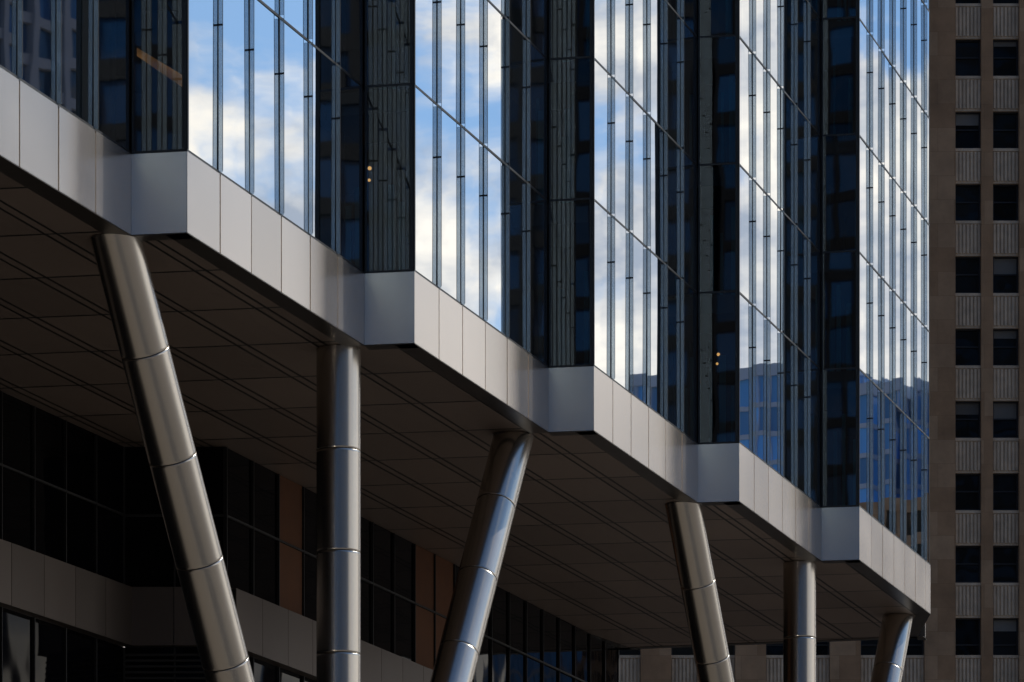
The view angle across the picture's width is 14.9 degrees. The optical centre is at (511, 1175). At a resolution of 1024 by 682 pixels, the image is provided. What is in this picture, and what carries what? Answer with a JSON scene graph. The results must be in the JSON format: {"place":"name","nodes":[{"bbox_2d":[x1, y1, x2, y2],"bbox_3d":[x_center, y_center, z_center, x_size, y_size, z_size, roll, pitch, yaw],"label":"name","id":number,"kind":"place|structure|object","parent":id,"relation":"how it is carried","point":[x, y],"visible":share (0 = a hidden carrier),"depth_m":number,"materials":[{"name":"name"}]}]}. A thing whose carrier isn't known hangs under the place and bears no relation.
{"place":"outdoors","nodes":[
{"label":"outdoors","id":0,"kind":"place"},
{"label":"ground","id":1,"kind":"structure","parent":0,"visible":0},
{"bbox_2d":[90,234,254,681],"bbox_3d":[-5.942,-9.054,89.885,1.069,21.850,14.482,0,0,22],"label":"steel column","id":2,"kind":"object","parent":1,"relation":"on","point":[137,322],"visible":1,"depth_m":85.72,"materials":[{"name":"silver metal"}]},
{"bbox_2d":[124,349,245,670],"bbox_3d":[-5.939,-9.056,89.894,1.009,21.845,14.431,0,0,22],"label":"joint rings","id":3,"kind":"object","parent":2,"relation":"attached to","point":[173,464],"visible":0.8,"depth_m":85.91,"materials":[{"name":"silver metal"}]},
{"bbox_2d":[0,391,618,681],"bbox_3d":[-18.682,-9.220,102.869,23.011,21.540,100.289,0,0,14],"label":"podium lobby","id":4,"kind":"object","parent":1,"relation":"on","point":[90,588],"visible":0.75,"depth_m":107.53,"materials":[{"name":"black glass"}]},
{"bbox_2d":[0,0,930,649],"bbox_3d":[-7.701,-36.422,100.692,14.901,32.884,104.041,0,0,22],"label":"glass office tower","id":5,"kind":"structure","parent":4,"relation":"on","point":[634,266],"depth_m":105.44,"materials":[{"name":"blue glass"}]},
{"bbox_2d":[316,345,360,681],"bbox_3d":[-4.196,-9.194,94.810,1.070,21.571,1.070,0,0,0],"label":"steel column","id":6,"kind":"object","parent":1,"relation":"on","point":[338,497],"visible":1,"depth_m":94.35,"materials":[{"name":"silver metal"}]},
{"bbox_2d":[318,447,358,653],"bbox_3d":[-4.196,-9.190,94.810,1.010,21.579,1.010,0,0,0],"label":"joint rings","id":7,"kind":"object","parent":6,"relation":"attached to","point":[337,549],"visible":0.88,"depth_m":94.34,"materials":[{"name":"silver metal"}]},
{"bbox_2d":[430,431,533,681],"bbox_3d":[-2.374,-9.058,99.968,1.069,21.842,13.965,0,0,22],"label":"steel column","id":8,"kind":"object","parent":1,"relation":"on","point":[484,550],"visible":1,"depth_m":103.33,"materials":[{"name":"silver metal"}]},
{"bbox_2d":[665,502,733,681],"bbox_3d":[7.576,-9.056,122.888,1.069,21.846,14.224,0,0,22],"label":"steel column","id":9,"kind":"object","parent":1,"relation":"on","point":[690,544],"visible":1,"depth_m":117.78,"materials":[{"name":"silver metal"}]},
{"bbox_2d":[783,561,815,681],"bbox_3d":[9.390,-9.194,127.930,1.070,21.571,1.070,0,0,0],"label":"steel column","id":10,"kind":"object","parent":1,"relation":"on","point":[799,612],"visible":1,"depth_m":127.47,"materials":[{"name":"silver metal"}]},
{"bbox_2d":[640,0,1023,681],"bbox_3d":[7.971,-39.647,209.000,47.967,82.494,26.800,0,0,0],"label":"stone piers","id":11,"kind":"structure","parent":1,"relation":"on","point":[846,656],"depth_m":196.00,"materials":[{"name":"brown stone"}]},
{"bbox_2d":[619,3,1018,681],"bbox_3d":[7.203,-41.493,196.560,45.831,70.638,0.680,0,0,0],"label":"fluted spandrels","id":12,"kind":"object","parent":11,"relation":"attached to","point":[967,315],"visible":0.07,"depth_m":196.22,"materials":[{"name":"stone"}]},
{"bbox_2d":[639,0,1017,654],"bbox_3d":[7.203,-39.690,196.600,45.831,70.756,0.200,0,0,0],"label":"window frames","id":13,"kind":"structure","parent":11,"relation":"attached to","point":[978,347],"depth_m":196.50,"materials":[{"name":"black metal"}]},
{"bbox_2d":[619,0,1015,654],"bbox_3d":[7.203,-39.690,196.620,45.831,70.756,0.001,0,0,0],"label":"window glass","id":14,"kind":"object","parent":13,"relation":"in","point":[967,630],"visible":0.11,"depth_m":196.62,"materials":[{"name":"black glass"}]},
{"bbox_2d":[956,42,1015,630],"bbox_3d":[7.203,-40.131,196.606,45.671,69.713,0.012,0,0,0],"label":"window blinds","id":15,"kind":"object","parent":13,"relation":"hanging from","point":[1004,410],"depth_m":196.60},
{"bbox_2d":[871,614,912,681],"bbox_3d":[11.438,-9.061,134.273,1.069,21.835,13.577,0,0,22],"label":"steel column","id":16,"kind":"object","parent":1,"relation":"on","point":[893,641],"visible":1,"depth_m":138.80,"materials":[{"name":"silver metal"}]}
]}

